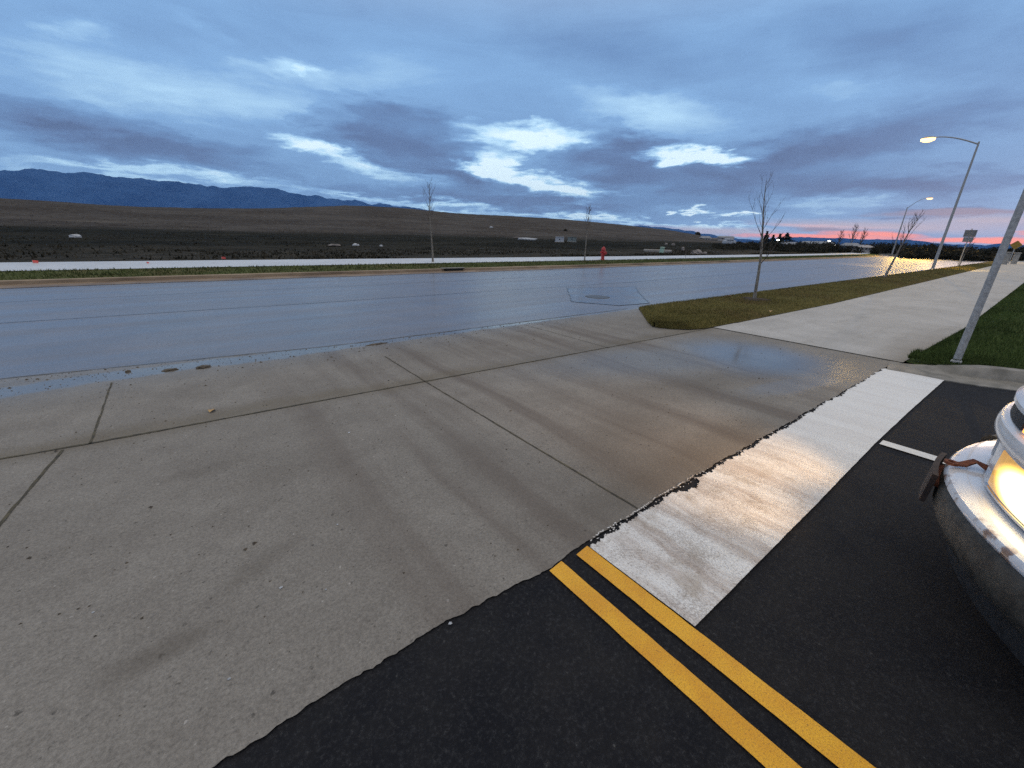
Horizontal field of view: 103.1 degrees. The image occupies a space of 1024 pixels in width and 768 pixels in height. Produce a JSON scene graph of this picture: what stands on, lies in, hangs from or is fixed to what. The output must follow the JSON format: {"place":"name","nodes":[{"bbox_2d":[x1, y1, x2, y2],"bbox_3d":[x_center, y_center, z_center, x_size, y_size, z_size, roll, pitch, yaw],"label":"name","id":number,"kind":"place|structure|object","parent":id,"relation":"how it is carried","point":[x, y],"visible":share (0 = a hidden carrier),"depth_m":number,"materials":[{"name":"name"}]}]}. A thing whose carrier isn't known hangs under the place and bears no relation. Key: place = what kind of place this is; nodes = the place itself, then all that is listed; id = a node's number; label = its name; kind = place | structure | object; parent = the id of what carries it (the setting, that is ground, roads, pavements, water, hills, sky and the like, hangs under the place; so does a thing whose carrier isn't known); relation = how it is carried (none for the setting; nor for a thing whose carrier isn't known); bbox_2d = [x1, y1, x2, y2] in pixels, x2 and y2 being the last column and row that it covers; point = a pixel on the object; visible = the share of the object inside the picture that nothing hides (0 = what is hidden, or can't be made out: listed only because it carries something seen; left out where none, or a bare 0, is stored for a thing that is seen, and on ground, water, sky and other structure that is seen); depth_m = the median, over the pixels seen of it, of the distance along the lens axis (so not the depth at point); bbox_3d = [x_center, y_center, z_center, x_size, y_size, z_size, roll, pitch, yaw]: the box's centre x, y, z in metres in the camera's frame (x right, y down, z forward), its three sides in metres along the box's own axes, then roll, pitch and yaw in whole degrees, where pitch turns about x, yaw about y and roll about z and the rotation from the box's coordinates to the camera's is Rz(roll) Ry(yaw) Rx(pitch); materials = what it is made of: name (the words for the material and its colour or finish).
{"place":"outdoors","nodes":[
{"label":"outdoors","id":0,"kind":"place"},
{"bbox_2d":[0,168,432,210],"bbox_3d":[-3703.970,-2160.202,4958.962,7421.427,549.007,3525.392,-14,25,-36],"label":"mountains","id":1,"kind":"structure","parent":0,"point":[57,186],"depth_m":4275.40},
{"bbox_2d":[0,198,851,261],"bbox_3d":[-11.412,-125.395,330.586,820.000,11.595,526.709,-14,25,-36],"label":"field","id":2,"kind":"structure","parent":0,"point":[366,219],"depth_m":71.38,"materials":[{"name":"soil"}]},
{"bbox_2d":[69,234,81,237],"bbox_3d":[-35.420,-11.953,32.951,0.769,0.389,0.659,-14,25,-36],"label":"plastic sheet","id":3,"kind":"object","parent":2,"relation":"on","point":[75,235],"visible":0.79,"depth_m":32.83,"materials":[{"name":"white plastic"}]},
{"bbox_2d":[513,237,536,240],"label":"lumber stack","id":4,"kind":"object","parent":2,"relation":"on","point":[522,238],"visible":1,"depth_m":68.96,"materials":[{"name":"beige wood"}]},
{"bbox_2d":[555,237,563,241],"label":"utility cabinet","id":5,"kind":"object","parent":2,"relation":"on","point":[559,239],"visible":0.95,"depth_m":70.02,"materials":[{"name":"grey metal"}]},
{"bbox_2d":[567,237,576,241],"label":"utility cabinet","id":6,"kind":"object","parent":2,"relation":"on","point":[571,239],"visible":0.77,"depth_m":76.57,"materials":[{"name":"grey metal"}]},
{"bbox_2d":[643,249,671,252],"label":"concrete slab","id":7,"kind":"structure","parent":2,"relation":"on","point":[654,250],"depth_m":45.54,"materials":[{"name":"grey concrete"}]},
{"bbox_2d":[690,249,702,253],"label":"dirt pile","id":8,"kind":"object","parent":2,"relation":"on","point":[697,251],"visible":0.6,"depth_m":42.27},
{"bbox_2d":[699,236,710,239],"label":"house","id":9,"kind":"structure","parent":2,"relation":"on","point":[705,237],"depth_m":221.80,"materials":[{"name":"grey"}]},
{"bbox_2d":[717,236,734,240],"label":"house","id":10,"kind":"structure","parent":2,"relation":"on","point":[721,238],"depth_m":234.97,"materials":[{"name":"grey"}]},
{"bbox_2d":[722,238,735,243],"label":"parked van","id":11,"kind":"object","parent":2,"relation":"on","point":[728,240],"visible":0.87,"depth_m":111.97,"materials":[{"name":"white paint"}]},
{"bbox_2d":[758,231,769,243],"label":"conifer","id":12,"kind":"object","parent":2,"relation":"on","point":[766,235],"visible":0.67,"depth_m":210.04,"materials":[{"name":"green plant"}]},
{"bbox_2d":[779,233,796,241],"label":"conifer","id":13,"kind":"object","parent":2,"relation":"on","point":[786,237],"visible":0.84,"depth_m":197.56,"materials":[{"name":"green plant"}]},
{"bbox_2d":[838,229,843,242],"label":"tree","id":14,"kind":"object","parent":2,"relation":"on","point":[839,241],"visible":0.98,"depth_m":142.32,"materials":[{"name":"brown plant"}]},
{"bbox_2d":[860,229,867,242],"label":"tree","id":15,"kind":"object","parent":2,"relation":"on","point":[863,236],"visible":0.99,"depth_m":138.78,"materials":[{"name":"brown plant"}]},
{"bbox_2d":[0,253,869,270],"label":"path","id":16,"kind":"structure","parent":0,"point":[15,266],"depth_m":17.58,"materials":[{"name":"concrete"}]},
{"bbox_2d":[600,246,606,259],"bbox_3d":[6.152,-8.784,27.290,0.480,0.890,0.417,-14,25,-36],"label":"fire hydrant","id":17,"kind":"object","parent":16,"relation":"on","point":[603,252],"visible":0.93,"depth_m":27.19,"materials":[{"name":"red metal"}]},
{"bbox_2d":[0,254,881,279],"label":"verge","id":18,"kind":"structure","parent":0,"point":[209,269],"depth_m":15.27,"materials":[{"name":"green plant"}]},
{"bbox_2d":[422,179,434,261],"bbox_3d":[-4.088,-8.091,20.224,0.793,3.995,0.836,7,21,14],"label":"tree","id":19,"kind":"object","parent":18,"relation":"on","point":[430,207],"visible":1,"depth_m":20.03,"materials":[{"name":"brown plant"}]},
{"bbox_2d":[584,206,591,259],"bbox_3d":[4.811,-9.754,26.134,0.624,3.537,0.548,-14,25,-36],"label":"tree","id":20,"kind":"object","parent":18,"relation":"on","point":[587,230],"visible":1,"depth_m":26.02,"materials":[{"name":"brown plant"}]},
{"bbox_2d":[891,197,932,254],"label":"street lamp","id":21,"kind":"object","parent":18,"relation":"on","point":[929,198],"visible":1,"depth_m":73.47,"materials":[{"name":"metal"}]},
{"bbox_2d":[0,308,900,767],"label":"driveway apron","id":22,"kind":"object","parent":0,"point":[468,510],"visible":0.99,"depth_m":2.61,"materials":[{"name":"concrete"}]},
{"bbox_2d":[161,368,177,371],"bbox_3d":[-4.033,-0.164,4.793,0.165,0.038,0.084,-14,25,-36],"label":"mud clod","id":23,"kind":"object","parent":22,"relation":"on","point":[169,369],"visible":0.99,"depth_m":4.77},
{"bbox_2d":[196,365,210,368],"bbox_3d":[-3.729,-0.204,4.912,0.156,0.050,0.115,-14,25,-36],"label":"mud clod","id":24,"kind":"object","parent":22,"relation":"on","point":[203,366],"visible":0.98,"depth_m":4.88,"materials":[{"name":"soil"}]},
{"bbox_2d":[2,309,620,378],"bbox_3d":[-6.251,0.192,3.643,22.409,0.001,0.385,-13,25,-35],"label":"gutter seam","id":25,"kind":"object","parent":22,"relation":"on","point":[271,351],"visible":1,"depth_m":5.46,"materials":[{"name":"grey concrete"}]},
{"bbox_2d":[366,342,387,345],"bbox_3d":[-2.045,-0.604,6.154,0.366,0.029,0.074,-14,25,-36],"label":"mud clod","id":26,"kind":"object","parent":22,"relation":"on","point":[377,343],"visible":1,"depth_m":6.14,"materials":[{"name":"soil"}]},
{"bbox_2d":[92,432,680,679],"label":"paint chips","id":27,"kind":"object","parent":22,"relation":"on","point":[325,589],"visible":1,"depth_m":1.77,"materials":[{"name":"paint"}]},
{"bbox_2d":[1,317,856,715],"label":"grit","id":28,"kind":"object","parent":22,"relation":"on","point":[339,407],"visible":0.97,"depth_m":4.40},
{"bbox_2d":[0,324,890,524],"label":"slab joints","id":29,"kind":"object","parent":22,"relation":"on","point":[34,482],"visible":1,"depth_m":3.44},
{"bbox_2d":[0,256,987,378],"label":"road","id":30,"kind":"structure","parent":0,"point":[47,344],"depth_m":9.12,"materials":[{"name":"grey asphalt"}]},
{"bbox_2d":[4,260,856,322],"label":"road seams","id":31,"kind":"object","parent":30,"relation":"on","point":[335,301],"visible":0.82,"depth_m":10.18,"materials":[{"name":"grey asphalt"}]},
{"bbox_2d":[0,255,879,284],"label":"kerb","id":32,"kind":"structure","parent":30,"relation":"on","point":[31,281],"depth_m":14.84,"materials":[{"name":"grey concrete"}]},
{"bbox_2d":[440,267,463,270],"bbox_3d":[-2.737,-5.288,18.718,1.200,0.132,0.310,-14,25,-36],"label":"storm inlet","id":33,"kind":"object","parent":32,"relation":"in","point":[452,269],"visible":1,"depth_m":18.64,"materials":[{"name":"black"}]},
{"bbox_2d":[0,255,888,288],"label":"gutter","id":34,"kind":"object","parent":30,"relation":"on","point":[154,281],"visible":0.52,"depth_m":14.76,"materials":[{"name":"grey concrete"}]},
{"bbox_2d":[568,287,647,305],"bbox_3d":[2.819,-2.805,12.564,2.345,0.001,4.703,5,20,10],"label":"road patch","id":35,"kind":"object","parent":30,"relation":"on","point":[618,296],"visible":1,"depth_m":12.14,"materials":[{"name":"grey asphalt"}]},
{"bbox_2d":[585,295,609,298],"bbox_3d":[2.470,-2.523,11.755,0.720,0.009,0.720,-14,25,-36],"label":"manhole cover","id":36,"kind":"object","parent":35,"relation":"on","point":[597,296],"visible":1,"depth_m":11.72,"materials":[{"name":"metal"}]},
{"bbox_2d":[567,286,649,304],"bbox_3d":[2.824,-2.812,12.574,2.395,0.001,4.746,5,20,10],"label":"patch seam","id":37,"kind":"object","parent":35,"relation":"on","point":[609,304],"visible":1,"depth_m":11.47,"materials":[{"name":"grey asphalt"}]},
{"bbox_2d":[2,242,1016,363],"bbox_3d":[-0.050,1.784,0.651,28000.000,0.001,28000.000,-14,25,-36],"label":"ground","id":38,"kind":"structure","parent":0,"point":[905,362],"depth_m":16.51,"materials":[{"name":"brown soil"}]},
{"bbox_2d":[841,243,861,254],"bbox_3d":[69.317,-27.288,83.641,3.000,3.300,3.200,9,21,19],"label":"house","id":39,"kind":"structure","parent":38,"relation":"on","point":[853,245],"depth_m":82.41,"materials":[{"name":"grey"}]},
{"bbox_2d":[849,224,858,242],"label":"tree","id":40,"kind":"object","parent":38,"relation":"on","point":[856,229],"visible":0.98,"depth_m":110.48,"materials":[{"name":"brown plant"}]},
{"bbox_2d":[858,245,872,252],"bbox_3d":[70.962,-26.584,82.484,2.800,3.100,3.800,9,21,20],"label":"house","id":41,"kind":"structure","parent":38,"relation":"on","point":[866,248],"depth_m":80.99,"materials":[{"name":"grey"}]},
{"bbox_2d":[712,239,1023,260],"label":"treeline","id":42,"kind":"object","parent":38,"relation":"on","point":[927,251],"visible":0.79,"depth_m":74.62,"materials":[{"name":"plant"}]},
{"bbox_2d":[0,0,1023,244],"label":"sky","id":43,"kind":"structure","parent":0,"point":[652,113],"materials":[{"name":"blue"}]},
{"bbox_2d":[212,367,1023,767],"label":"exit lane","id":44,"kind":"structure","parent":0,"point":[846,611],"depth_m":1.62,"materials":[{"name":"black asphalt"}]},
{"bbox_2d":[550,561,801,767],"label":"yellow line","id":45,"kind":"object","parent":44,"relation":"on","point":[761,748],"visible":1,"depth_m":1.58,"materials":[{"name":"paint"}]},
{"bbox_2d":[576,546,874,767],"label":"yellow line","id":46,"kind":"object","parent":44,"relation":"on","point":[836,751],"visible":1,"depth_m":1.60,"materials":[{"name":"paint"}]},
{"bbox_2d":[590,368,943,625],"bbox_3d":[2.961,0.411,3.742,5.957,0.003,0.673,-13,25,-35],"label":"stop bar","id":47,"kind":"object","parent":44,"relation":"on","point":[722,530],"visible":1,"depth_m":2.64,"materials":[{"name":"white paint"}]},
{"bbox_2d":[880,440,944,463],"bbox_3d":[4.083,0.907,2.480,0.120,0.001,2.855,-14,25,-36],"label":"lane line","id":48,"kind":"object","parent":44,"relation":"on","point":[909,450],"visible":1,"depth_m":3.39,"materials":[{"name":"white paint"}]},
{"bbox_2d":[887,362,1023,390],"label":"kerb","id":49,"kind":"structure","parent":44,"relation":"on","point":[1004,378],"depth_m":5.30,"materials":[{"name":"concrete"}]},
{"bbox_2d":[919,385,1023,665],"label":"delivery van","id":50,"kind":"object","parent":44,"relation":"on","point":[978,498],"visible":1,"depth_m":1.68,"materials":[{"name":"white paint"}]},
{"bbox_2d":[638,225,750,240],"bbox_3d":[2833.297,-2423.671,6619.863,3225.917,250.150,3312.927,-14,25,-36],"label":"mountains","id":51,"kind":"structure","parent":0,"point":[694,232],"depth_m":6129.26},
{"bbox_2d":[639,261,1009,328],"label":"verge","id":52,"kind":"structure","parent":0,"point":[775,309],"depth_m":11.38,"materials":[{"name":"green plant"}]},
{"bbox_2d":[748,167,785,298],"bbox_3d":[6.671,-3.943,10.846,0.852,3.395,0.891,-14,25,-36],"label":"tree","id":53,"kind":"object","parent":52,"relation":"on","point":[759,268],"visible":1,"depth_m":10.87,"materials":[{"name":"brown plant"}]},
{"bbox_2d":[883,210,923,276],"bbox_3d":[19.546,-6.993,20.317,0.981,3.345,0.904,-1,20,-8],"label":"tree","id":54,"kind":"object","parent":52,"relation":"on","point":[894,258],"visible":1,"depth_m":20.27,"materials":[{"name":"brown plant"}]},
{"bbox_2d":[920,136,979,268],"bbox_3d":[30.025,-12.973,29.327,0.520,8.884,3.134,-14,25,-36],"label":"street lamp","id":55,"kind":"object","parent":52,"relation":"on","point":[928,139],"visible":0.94,"depth_m":28.45,"materials":[{"name":"metal"}]},
{"bbox_2d":[957,229,977,266],"bbox_3d":[38.200,-11.426,34.314,0.082,3.167,0.720,-14,25,-36],"label":"road sign","id":56,"kind":"object","parent":52,"relation":"on","point":[969,235],"visible":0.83,"depth_m":34.00,"materials":[{"name":"metal"}]},
{"bbox_2d":[959,237,975,264],"bbox_3d":[41.867,-12.372,37.448,0.759,2.865,0.642,1,20,-1],"label":"tree","id":57,"kind":"object","parent":52,"relation":"on","point":[967,249],"visible":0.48,"depth_m":37.37,"materials":[{"name":"brown plant"}]},
{"bbox_2d":[715,261,1023,361],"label":"path","id":58,"kind":"structure","parent":0,"point":[899,324],"depth_m":9.44,"materials":[{"name":"concrete"}]},
{"bbox_2d":[1002,252,1012,264],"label":"pillar","id":59,"kind":"structure","parent":58,"relation":"on","point":[1006,258],"depth_m":45.92,"materials":[{"name":"grey concrete"}]},
{"bbox_2d":[1008,241,1021,262],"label":"road sign","id":60,"kind":"object","parent":58,"relation":"on","point":[1015,245],"visible":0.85,"depth_m":49.15,"materials":[{"name":"metal"}]},
{"bbox_2d":[736,237,1023,248],"bbox_3d":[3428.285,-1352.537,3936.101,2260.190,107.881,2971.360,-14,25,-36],"label":"hills","id":61,"kind":"structure","parent":0,"point":[844,240],"depth_m":3543.25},
{"bbox_2d":[906,283,1023,368],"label":"lawn","id":62,"kind":"structure","parent":0,"point":[917,361],"depth_m":6.87,"materials":[{"name":"green plant"}]},
{"bbox_2d":[950,189,1023,363],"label":"street lamp","id":63,"kind":"object","parent":62,"relation":"on","point":[989,280],"visible":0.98,"depth_m":5.25,"materials":[{"name":"metal"}]},
{"bbox_2d":[1010,252,1021,263],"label":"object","id":64,"kind":"structure","parent":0,"point":[1015,258],"depth_m":47.94,"materials":[{"name":"grey metal"}]}
]}

